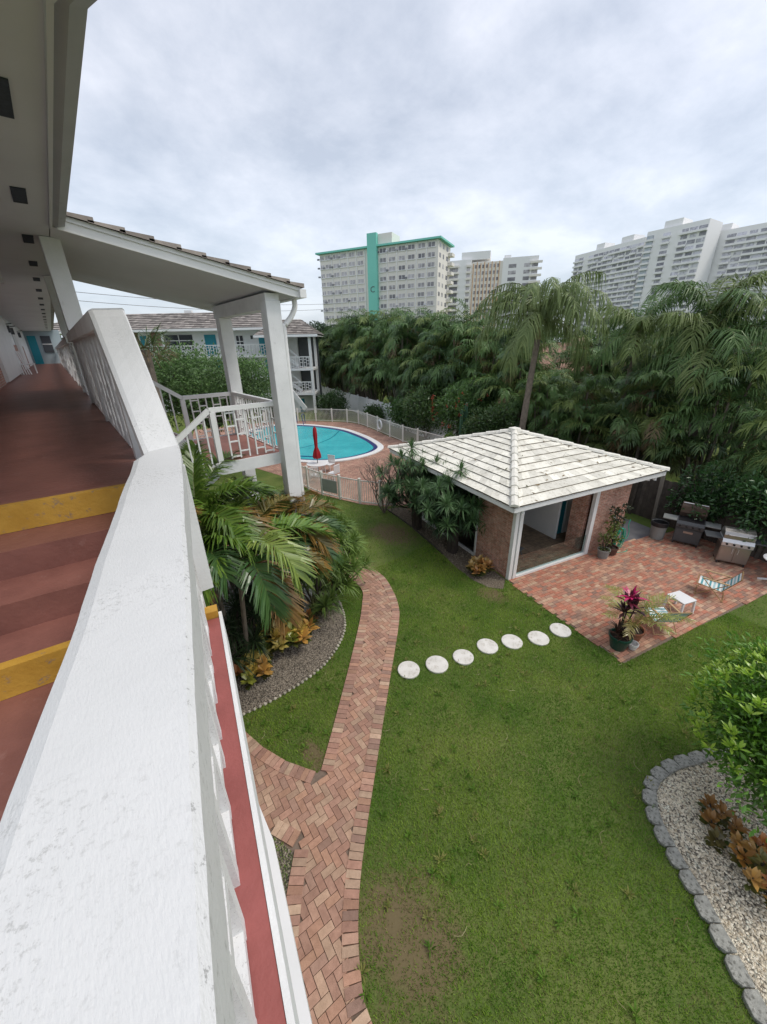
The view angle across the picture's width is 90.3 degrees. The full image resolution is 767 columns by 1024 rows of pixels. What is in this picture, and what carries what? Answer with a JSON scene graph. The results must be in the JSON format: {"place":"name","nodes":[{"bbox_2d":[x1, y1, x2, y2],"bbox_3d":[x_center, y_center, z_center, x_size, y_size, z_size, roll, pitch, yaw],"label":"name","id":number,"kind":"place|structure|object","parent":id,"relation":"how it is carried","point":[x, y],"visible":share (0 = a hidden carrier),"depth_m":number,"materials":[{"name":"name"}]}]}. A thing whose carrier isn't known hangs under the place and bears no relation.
{"place":"outdoors","nodes":[
{"label":"outdoors","id":0,"kind":"place"},
{"bbox_2d":[228,585,344,715],"bbox_3d":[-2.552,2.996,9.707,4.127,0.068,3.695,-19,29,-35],"label":"gravel","id":1,"kind":"structure","parent":0,"point":[305,656],"depth_m":8.72,"materials":[{"name":"grey gravel"}]},
{"bbox_2d":[39,212,315,611],"bbox_3d":[-4.500,-1.377,9.445,3.835,8.322,5.050,-19,29,-35],"label":"stair canopy","id":2,"kind":"object","parent":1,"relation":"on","point":[84,249],"visible":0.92,"depth_m":7.33,"materials":[{"name":"paint"}]},
{"bbox_2d":[209,581,282,679],"bbox_3d":[-3.539,2.530,8.562,2.805,1.874,2.562,7,25,19],"label":"dracaena","id":3,"kind":"object","parent":1,"relation":"on","point":[232,621],"visible":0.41,"depth_m":8.31,"materials":[{"name":"green plant"}]},
{"bbox_2d":[233,648,273,690],"bbox_3d":[-2.941,3.346,8.191,1.105,0.635,0.912,-8,25,-15],"label":"croton","id":4,"kind":"object","parent":1,"relation":"on","point":[260,670],"visible":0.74,"depth_m":8.15,"materials":[{"name":"yellow plant"}]},
{"bbox_2d":[179,439,339,663],"bbox_3d":[-2.968,1.197,7.747,4.124,4.919,4.098,-19,29,-35],"label":"areca palm","id":5,"kind":"object","parent":1,"relation":"on","point":[223,520],"visible":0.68,"depth_m":6.88,"materials":[{"name":"green plant"}]},
{"bbox_2d":[211,487,351,620],"bbox_3d":[-2.647,1.324,9.109,3.869,3.595,3.361,15,28,32],"label":"areca palm","id":6,"kind":"object","parent":1,"relation":"on","point":[325,542],"visible":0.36,"depth_m":8.55,"materials":[{"name":"green plant"}]},
{"bbox_2d":[254,609,319,655],"bbox_3d":[-2.274,2.796,9.084,1.724,0.903,1.415,-19,29,-35],"label":"croton","id":7,"kind":"object","parent":1,"relation":"on","point":[294,636],"visible":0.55,"depth_m":8.82,"materials":[{"name":"yellow plant"}]},
{"bbox_2d":[285,547,359,618],"bbox_3d":[-1.844,1.618,9.825,2.324,2.461,2.233,4,24,11],"label":"dracaena","id":8,"kind":"object","parent":1,"relation":"on","point":[325,601],"visible":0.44,"depth_m":9.50,"materials":[{"name":"green plant"}]},
{"bbox_2d":[193,421,407,505],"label":"pool deck","id":9,"kind":"structure","parent":0,"point":[349,469],"depth_m":22.82,"materials":[{"name":"red brick"}]},
{"bbox_2d":[249,414,383,462],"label":"swimming pool","id":10,"kind":"structure","parent":9,"relation":"in","point":[341,444],"depth_m":28.16,"materials":[{"name":"blue liquid"}]},
{"bbox_2d":[301,466,395,505],"bbox_3d":[-2.623,-1.474,18.451,7.266,1.210,0.871,16,29,33],"label":"pool fence","id":11,"kind":"object","parent":9,"relation":"on","point":[328,486],"visible":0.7,"depth_m":17.80,"materials":[{"name":"beige metal"}]},
{"bbox_2d":[263,408,444,441],"bbox_3d":[-1.537,-7.069,31.128,22.194,1.260,4.936,19,31,38],"label":"pool fence","id":12,"kind":"object","parent":9,"relation":"on","point":[354,414],"visible":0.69,"depth_m":32.24,"materials":[{"name":"beige metal"}]},
{"bbox_2d":[249,563,396,1023],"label":"brick path","id":13,"kind":"structure","parent":0,"point":[319,775],"depth_m":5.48,"materials":[{"name":"brown brick"}]},
{"bbox_2d":[245,554,399,1023],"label":"path border","id":14,"kind":"object","parent":13,"relation":"on","point":[290,836],"visible":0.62,"depth_m":6.00,"materials":[{"name":"brick"}]},
{"bbox_2d":[315,232,454,326],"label":"apartment tower","id":15,"kind":"structure","parent":0,"point":[388,271],"depth_m":139.38,"materials":[{"name":"paint"}]},
{"bbox_2d":[320,251,364,326],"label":"window","id":16,"kind":"structure","parent":15,"relation":"in","point":[360,253],"depth_m":147.25,"materials":[{"name":"grey glass"}]},
{"bbox_2d":[54,0,766,338],"label":"sky","id":17,"kind":"structure","parent":0,"point":[269,136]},
{"bbox_2d":[166,382,766,1023],"bbox_3d":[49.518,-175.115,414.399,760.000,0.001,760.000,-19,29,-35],"label":"lawn ground","id":18,"kind":"structure","parent":0,"point":[388,920],"depth_m":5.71,"materials":[{"name":"plant"}]},
{"bbox_2d":[133,321,177,407],"bbox_3d":[-9.652,-4.116,16.719,2.769,7.714,2.743,-19,29,-35],"label":"fan palm","id":19,"kind":"object","parent":18,"relation":"on","point":[147,356],"visible":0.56,"depth_m":15.63,"materials":[{"name":"green plant"}]},
{"bbox_2d":[0,0,311,1023],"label":"motel building","id":20,"kind":"structure","parent":18,"relation":"on","point":[66,458],"depth_m":2.48,"materials":[{"name":"red paint"}]},
{"bbox_2d":[55,308,135,457],"bbox_3d":[-14.540,-7.003,17.440,0.230,1.200,40.088,-19,29,-35],"label":"balcony railing","id":21,"kind":"object","parent":20,"relation":"on","point":[81,356],"visible":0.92,"depth_m":4.89,"materials":[{"name":"white metal"}]},
{"bbox_2d":[0,309,256,1023],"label":"balcony railing","id":22,"kind":"object","parent":20,"relation":"on","point":[119,882],"visible":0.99,"depth_m":0.53,"materials":[{"name":"white paint"}]},
{"bbox_2d":[51,310,271,412],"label":"motel wing","id":23,"kind":"structure","parent":18,"relation":"on","point":[186,325],"depth_m":40.95,"materials":[{"name":"white paint"}]},
{"bbox_2d":[139,340,271,434],"bbox_3d":[-10.023,-5.803,21.291,8.587,7.168,9.004,-19,29,-35],"label":"tree","id":24,"kind":"object","parent":18,"relation":"on","point":[183,377],"visible":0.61,"depth_m":18.87,"materials":[{"name":"green plant"}]},
{"bbox_2d":[173,432,287,612],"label":"stairs","id":25,"kind":"structure","parent":18,"relation":"on","point":[261,458],"depth_m":8.64,"materials":[{"name":"metal"}]},
{"bbox_2d":[152,380,278,470],"bbox_3d":[-4.252,-2.076,8.477,2.937,3.044,2.770,-19,29,-35],"label":"stair railing","id":26,"kind":"object","parent":25,"relation":"on","point":[238,407],"visible":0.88,"depth_m":8.43,"materials":[{"name":"white metal"}]},
{"bbox_2d":[272,836,292,895],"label":"corner gravel","id":27,"kind":"structure","parent":18,"relation":"on","point":[284,849],"depth_m":5.35,"materials":[{"name":"beige gravel"}]},
{"bbox_2d":[253,319,323,412],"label":"stair tower","id":28,"kind":"structure","parent":18,"relation":"on","point":[304,361],"depth_m":41.21,"materials":[{"name":"white paint"}]},
{"bbox_2d":[318,331,345,390],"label":"areca palm clump","id":29,"kind":"object","parent":18,"relation":"on","point":[322,362],"visible":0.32,"depth_m":48.67,"materials":[{"name":"green plant"}]},
{"bbox_2d":[315,386,350,415],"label":"leafy bush","id":30,"kind":"object","parent":18,"relation":"on","point":[331,399],"visible":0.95,"depth_m":37.55,"materials":[{"name":"green plant"}]},
{"bbox_2d":[307,496,367,559],"bbox_3d":[-1.782,0.750,11.739,2.655,2.513,2.795,9,26,23],"label":"dracaena","id":31,"kind":"object","parent":18,"relation":"on","point":[344,521],"visible":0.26,"depth_m":11.70,"materials":[{"name":"green plant"}]},
{"bbox_2d":[319,316,359,393],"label":"areca palm clump","id":32,"kind":"object","parent":18,"relation":"on","point":[334,348],"visible":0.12,"depth_m":46.16,"materials":[{"name":"green plant"}]},
{"bbox_2d":[323,311,362,396],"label":"areca palm clump","id":33,"kind":"object","parent":18,"relation":"on","point":[349,331],"visible":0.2,"depth_m":43.07,"materials":[{"name":"green plant"}]},
{"bbox_2d":[260,487,428,574],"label":"grass","id":34,"kind":"structure","parent":18,"relation":"on","point":[413,547],"depth_m":14.78,"materials":[{"name":"green plant"}]},
{"bbox_2d":[312,528,379,599],"bbox_3d":[-1.327,1.418,10.778,2.566,2.051,2.454,-19,29,-35],"label":"dracaena","id":35,"kind":"object","parent":18,"relation":"on","point":[361,563],"visible":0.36,"depth_m":10.56,"materials":[{"name":"green plant"}]},
{"bbox_2d":[338,324,388,401],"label":"areca palm clump","id":36,"kind":"object","parent":18,"relation":"on","point":[366,354],"visible":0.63,"depth_m":37.81,"materials":[{"name":"green plant"}]},
{"bbox_2d":[329,308,397,399],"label":"areca palm clump","id":37,"kind":"object","parent":18,"relation":"on","point":[368,320],"visible":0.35,"depth_m":40.29,"materials":[{"name":"green plant"}]},
{"bbox_2d":[359,458,403,512],"bbox_3d":[0.170,-1.046,15.945,2.022,2.368,2.370,3,24,10],"label":"bare plumeria","id":38,"kind":"object","parent":18,"relation":"on","point":[375,481],"visible":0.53,"depth_m":15.76,"materials":[{"name":"grey plant"}]},
{"bbox_2d":[359,307,417,402],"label":"areca palm clump","id":39,"kind":"object","parent":18,"relation":"on","point":[382,323],"visible":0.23,"depth_m":35.48,"materials":[{"name":"green plant"}]},
{"bbox_2d":[322,386,456,439],"bbox_3d":[-2.099,-10.830,38.890,0.168,1.950,32.079,-12,26,-23],"label":"vinyl fence","id":40,"kind":"object","parent":18,"relation":"on","point":[357,402],"visible":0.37,"depth_m":37.49,"materials":[{"name":"white plastic"}]},
{"bbox_2d":[379,395,418,431],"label":"leafy bush","id":41,"kind":"object","parent":18,"relation":"on","point":[395,415],"visible":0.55,"depth_m":30.36,"materials":[{"name":"green plant"}]},
{"bbox_2d":[367,309,432,400],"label":"areca palm clump","id":42,"kind":"object","parent":18,"relation":"on","point":[400,334],"visible":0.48,"depth_m":32.96,"materials":[{"name":"green plant"}]},
{"bbox_2d":[397,379,449,438],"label":"leafy bush","id":43,"kind":"object","parent":18,"relation":"on","point":[421,408],"visible":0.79,"depth_m":27.19,"materials":[{"name":"green plant"}]},
{"bbox_2d":[386,307,462,397],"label":"areca palm clump","id":44,"kind":"object","parent":18,"relation":"on","point":[428,321],"visible":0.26,"depth_m":30.84,"materials":[{"name":"green plant"}]},
{"bbox_2d":[394,327,463,418],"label":"areca palm clump","id":45,"kind":"object","parent":18,"relation":"on","point":[433,338],"visible":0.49,"depth_m":28.95,"materials":[{"name":"green plant"}]},
{"bbox_2d":[388,507,504,588],"bbox_3d":[1.983,1.024,14.005,0.952,0.001,6.924,-11,26,-22],"label":"cabana bed","id":46,"kind":"object","parent":18,"relation":"on","point":[442,548],"visible":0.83,"depth_m":12.93,"materials":[{"name":"grey gravel"}]},
{"bbox_2d":[373,437,447,529],"bbox_3d":[1.288,-1.010,14.235,3.413,3.610,3.343,-19,29,-35],"label":"tree","id":47,"kind":"object","parent":46,"relation":"on","point":[413,482],"visible":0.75,"depth_m":13.70,"materials":[{"name":"green plant"}]},
{"bbox_2d":[415,458,488,553],"bbox_3d":[2.369,-0.179,12.576,2.867,3.376,2.833,-19,29,-35],"label":"tree","id":48,"kind":"object","parent":46,"relation":"on","point":[454,513],"visible":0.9,"depth_m":12.07,"materials":[{"name":"green plant"}]},
{"bbox_2d":[466,554,494,575],"bbox_3d":[2.952,1.646,11.854,0.975,0.589,0.882,-19,29,-35],"label":"croton","id":49,"kind":"object","parent":46,"relation":"on","point":[480,565],"visible":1,"depth_m":11.71,"materials":[{"name":"orange plant"}]},
{"bbox_2d":[414,296,504,421],"bbox_3d":[5.944,-10.384,28.134,7.368,9.519,6.814,15,28,32],"label":"areca palm clump","id":50,"kind":"object","parent":18,"relation":"on","point":[461,330],"visible":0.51,"depth_m":26.67,"materials":[{"name":"green plant"}]},
{"bbox_2d":[427,374,494,435],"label":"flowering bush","id":51,"kind":"object","parent":18,"relation":"on","point":[454,405],"visible":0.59,"depth_m":24.50,"materials":[{"name":"green plant"}]},
{"bbox_2d":[244,600,693,1009],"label":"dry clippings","id":52,"kind":"object","parent":18,"relation":"on","point":[510,783],"visible":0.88,"depth_m":6.37,"materials":[{"name":"plant"}]},
{"bbox_2d":[441,318,518,419],"bbox_3d":[6.915,-8.904,26.448,5.980,8.113,5.531,10,26,25],"label":"areca palm clump","id":53,"kind":"object","parent":18,"relation":"on","point":[495,346],"visible":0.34,"depth_m":25.24,"materials":[{"name":"green plant"}]},
{"bbox_2d":[247,553,716,1023],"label":"lawn weeds","id":54,"kind":"object","parent":18,"relation":"on","point":[427,944],"visible":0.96,"depth_m":6.00,"materials":[{"name":"green plant"}]},
{"bbox_2d":[460,401,519,434],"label":"leafy bush","id":55,"kind":"object","parent":18,"relation":"on","point":[490,421],"visible":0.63,"depth_m":21.61,"materials":[{"name":"green plant"}]},
{"bbox_2d":[467,342,561,429],"bbox_3d":[8.135,-6.843,23.442,5.920,6.701,5.576,10,26,24],"label":"areca palm clump","id":56,"kind":"object","parent":18,"relation":"on","point":[507,395],"visible":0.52,"depth_m":22.48,"materials":[{"name":"green plant"}]},
{"bbox_2d":[472,318,573,432],"bbox_3d":[8.830,-8.338,25.087,6.962,8.097,6.310,16,29,34],"label":"areca palm clump","id":57,"kind":"object","parent":18,"relation":"on","point":[550,352],"visible":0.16,"depth_m":23.87,"materials":[{"name":"green plant"}]},
{"bbox_2d":[388,427,669,580],"bbox_3d":[4.810,-1.339,14.588,6.821,3.780,7.483,-12,26,-23],"label":"cabana","id":58,"kind":"object","parent":18,"relation":"on","point":[549,501],"visible":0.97,"depth_m":12.46,"materials":[{"name":"tile"}]},
{"bbox_2d":[422,469,479,555],"bbox_3d":[2.347,-0.208,13.817,0.120,2.418,3.430,-12,26,-23],"label":"window frame","id":59,"kind":"structure","parent":58,"relation":"in","point":[465,542],"depth_m":13.11,"materials":[{"name":"white paint"}]},
{"bbox_2d":[504,369,581,442],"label":"areca palm clump","id":60,"kind":"object","parent":18,"relation":"on","point":[552,382],"visible":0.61,"depth_m":20.66,"materials":[{"name":"green plant"}]},
{"bbox_2d":[471,270,615,429],"bbox_3d":[7.569,-6.246,18.645,5.954,9.423,6.076,-19,29,-35],"label":"palm tree","id":61,"kind":"object","parent":18,"relation":"on","point":[540,316],"visible":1,"depth_m":16.91,"materials":[{"name":"green plant"}]},
{"bbox_2d":[534,374,618,452],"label":"areca palm clump","id":62,"kind":"object","parent":18,"relation":"on","point":[580,414],"visible":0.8,"depth_m":19.08,"materials":[{"name":"green plant"}]},
{"bbox_2d":[545,326,630,442],"bbox_3d":[13.508,-8.462,25.931,6.877,7.464,6.361,9,26,23],"label":"areca palm clump","id":63,"kind":"object","parent":18,"relation":"on","point":[565,354],"visible":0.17,"depth_m":24.57,"materials":[{"name":"green plant"}]},
{"bbox_2d":[457,425,766,561],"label":"wooden fence","id":64,"kind":"object","parent":18,"relation":"on","point":[642,497],"visible":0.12,"depth_m":14.56,"materials":[{"name":"brown wood"}]},
{"bbox_2d":[575,330,671,440],"bbox_3d":[16.081,-8.354,25.758,7.672,7.304,7.381,7,25,18],"label":"areca palm clump","id":65,"kind":"object","parent":18,"relation":"on","point":[610,373],"visible":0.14,"depth_m":24.16,"materials":[{"name":"green plant"}]},
{"bbox_2d":[618,518,649,542],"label":"concrete slab","id":66,"kind":"structure","parent":18,"relation":"on","point":[637,531],"depth_m":14.38,"materials":[{"name":"grey concrete"}]},
{"bbox_2d":[577,345,702,461],"bbox_3d":[12.691,-4.902,19.181,4.969,6.376,5.482,-11,25,-21],"label":"areca palm clump","id":67,"kind":"object","parent":18,"relation":"on","point":[638,363],"visible":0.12,"depth_m":18.16,"materials":[{"name":"green plant"}]},
{"bbox_2d":[589,291,697,451],"bbox_3d":[12.128,-5.963,18.813,4.760,8.596,4.557,-19,29,-35],"label":"palm tree","id":68,"kind":"object","parent":18,"relation":"on","point":[626,337],"visible":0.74,"depth_m":17.29,"materials":[{"name":"green plant"}]},
{"bbox_2d":[583,363,709,478],"bbox_3d":[11.630,-3.571,17.101,4.700,5.648,4.990,-17,28,-31],"label":"areca palm clump","id":69,"kind":"object","parent":18,"relation":"on","point":[643,435],"visible":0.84,"depth_m":16.31,"materials":[{"name":"green plant"}]},
{"bbox_2d":[665,847,688,869],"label":"edging block","id":70,"kind":"structure","parent":18,"relation":"on","point":[675,858],"depth_m":5.24,"materials":[{"name":"grey stone"}]},
{"bbox_2d":[678,869,703,895],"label":"edging block","id":71,"kind":"structure","parent":18,"relation":"on","point":[689,881],"depth_m":5.01,"materials":[{"name":"grey stone"}]},
{"bbox_2d":[633,302,766,482],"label":"palm tree","id":72,"kind":"object","parent":18,"relation":"on","point":[730,336],"visible":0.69,"depth_m":14.52,"materials":[{"name":"green plant"}]},
{"bbox_2d":[636,270,766,463],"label":"palm tree","id":73,"kind":"object","parent":18,"relation":"on","point":[705,306],"visible":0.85,"depth_m":14.96,"materials":[{"name":"green plant"}]},
{"bbox_2d":[646,348,766,487],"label":"areca palm clump","id":74,"kind":"object","parent":18,"relation":"on","point":[726,382],"visible":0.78,"depth_m":14.79,"materials":[{"name":"green plant"}]},
{"bbox_2d":[694,895,720,923],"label":"edging block","id":75,"kind":"structure","parent":18,"relation":"on","point":[703,906],"depth_m":4.76,"materials":[{"name":"grey stone"}]},
{"bbox_2d":[674,595,766,712],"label":"grass","id":76,"kind":"structure","parent":18,"relation":"on","point":[731,637],"depth_m":9.29,"materials":[{"name":"green plant"}]},
{"bbox_2d":[675,323,766,468],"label":"areca palm clump","id":77,"kind":"object","parent":18,"relation":"on","point":[764,384],"visible":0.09,"depth_m":18.87,"materials":[{"name":"green plant"}]},
{"bbox_2d":[708,924,736,953],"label":"edging block","id":78,"kind":"structure","parent":18,"relation":"on","point":[721,940],"depth_m":4.53,"materials":[{"name":"grey stone"}]},
{"bbox_2d":[699,398,766,491],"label":"areca palm clump","id":79,"kind":"object","parent":18,"relation":"on","point":[760,463],"visible":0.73,"depth_m":13.23,"materials":[{"name":"green plant"}]},
{"bbox_2d":[723,954,755,988],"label":"edging block","id":80,"kind":"structure","parent":18,"relation":"on","point":[737,971],"depth_m":4.30,"materials":[{"name":"grey stone"}]},
{"bbox_2d":[739,299,766,381],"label":"palm tree","id":81,"kind":"object","parent":18,"relation":"on","point":[751,360],"visible":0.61,"depth_m":13.60,"materials":[{"name":"green plant"}]},
{"bbox_2d":[741,989,766,1023],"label":"edging block","id":82,"kind":"structure","parent":18,"relation":"on","point":[754,1003],"depth_m":4.08,"materials":[{"name":"grey stone"}]},
{"bbox_2d":[448,250,542,328],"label":"apartment tower","id":83,"kind":"structure","parent":0,"point":[475,284],"depth_m":210.26,"materials":[{"name":"white paint"}]},
{"bbox_2d":[570,234,646,334],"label":"apartment tower","id":84,"kind":"structure","parent":0,"point":[618,265],"depth_m":276.36,"materials":[{"name":"white paint"}]},
{"bbox_2d":[578,285,634,328],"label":"window","id":85,"kind":"structure","parent":84,"relation":"in","point":[609,290],"depth_m":277.60,"materials":[{"name":"grey glass"}]},
{"bbox_2d":[509,531,766,662],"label":"patio paving","id":86,"kind":"structure","parent":0,"point":[571,591],"depth_m":11.23,"materials":[{"name":"brick"}]},
{"bbox_2d":[602,503,632,555],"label":"potted plant","id":87,"kind":"object","parent":86,"relation":"on","point":[614,549],"visible":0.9,"depth_m":12.47,"materials":[{"name":"green plant"}]},
{"bbox_2d":[605,585,648,651],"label":"potted plant","id":88,"kind":"object","parent":86,"relation":"on","point":[618,642],"visible":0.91,"depth_m":8.64,"materials":[{"name":"green plant"}]},
{"bbox_2d":[600,584,696,641],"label":"potted plant","id":89,"kind":"object","parent":86,"relation":"on","point":[638,630],"visible":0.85,"depth_m":8.83,"materials":[{"name":"green plant"}]},
{"bbox_2d":[649,518,669,539],"bbox_3d":[9.861,0.625,13.703,0.550,0.660,0.546,-19,29,-35],"label":"trash can","id":90,"kind":"object","parent":86,"relation":"on","point":[659,527],"visible":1,"depth_m":13.59,"materials":[{"name":"grey plastic"}]},
{"bbox_2d":[642,601,692,634],"bbox_3d":[6.838,2.517,9.303,0.590,0.819,0.854,-1,24,1],"label":"lawn chair","id":91,"kind":"object","parent":86,"relation":"on","point":[665,610],"visible":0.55,"depth_m":9.26,"materials":[{"name":"fabric"}]},
{"bbox_2d":[663,501,720,547],"bbox_3d":[10.571,0.437,13.154,1.580,1.418,0.677,17,30,36],"label":"gas grill","id":92,"kind":"object","parent":86,"relation":"on","point":[689,530],"visible":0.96,"depth_m":13.07,"materials":[{"name":"grey paint"}]},
{"bbox_2d":[664,460,745,522],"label":"glossy bush","id":93,"kind":"object","parent":86,"relation":"on","point":[694,493],"visible":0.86,"depth_m":13.11,"materials":[{"name":"green plant"}]},
{"bbox_2d":[694,569,743,602],"bbox_3d":[9.192,1.945,10.499,0.854,0.819,0.590,20,31,39],"label":"lawn chair","id":94,"kind":"object","parent":86,"relation":"on","point":[713,584],"visible":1,"depth_m":10.46,"materials":[{"name":"fabric"}]},
{"bbox_2d":[704,526,766,567],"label":"gas grill","id":95,"kind":"object","parent":86,"relation":"on","point":[731,546],"visible":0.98,"depth_m":11.82,"materials":[{"name":"silver metal"}]},
{"bbox_2d":[722,469,766,551],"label":"glossy bush","id":96,"kind":"object","parent":86,"relation":"on","point":[756,492],"visible":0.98,"depth_m":11.94,"materials":[{"name":"green plant"}]},
{"bbox_2d":[630,217,722,324],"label":"apartment tower","id":97,"kind":"structure","parent":0,"point":[681,249],"depth_m":238.72,"materials":[{"name":"white paint"}]},
{"bbox_2d":[657,759,766,1005],"bbox_3d":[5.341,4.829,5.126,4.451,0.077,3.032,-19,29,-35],"label":"gravel","id":98,"kind":"structure","parent":0,"point":[728,924],"depth_m":5.28,"materials":[{"name":"beige gravel"}]},
{"bbox_2d":[676,630,766,842],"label":"glossy bush","id":99,"kind":"object","parent":98,"relation":"on","point":[746,721],"visible":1,"depth_m":5.36,"materials":[{"name":"green plant"}]},
{"bbox_2d":[695,793,749,854],"bbox_3d":[4.788,4.458,5.534,0.586,0.437,0.623,-6,24,-10],"label":"croton","id":100,"kind":"object","parent":98,"relation":"on","point":[712,815],"visible":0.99,"depth_m":5.49,"materials":[{"name":"brown plant"}]},
{"bbox_2d":[724,830,766,907],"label":"croton","id":101,"kind":"object","parent":98,"relation":"on","point":[751,857],"visible":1,"depth_m":4.99,"materials":[{"name":"brown plant"}]},
{"bbox_2d":[704,222,766,320],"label":"apartment tower","id":102,"kind":"structure","parent":0,"point":[741,252],"depth_m":228.88,"materials":[{"name":"white paint"}]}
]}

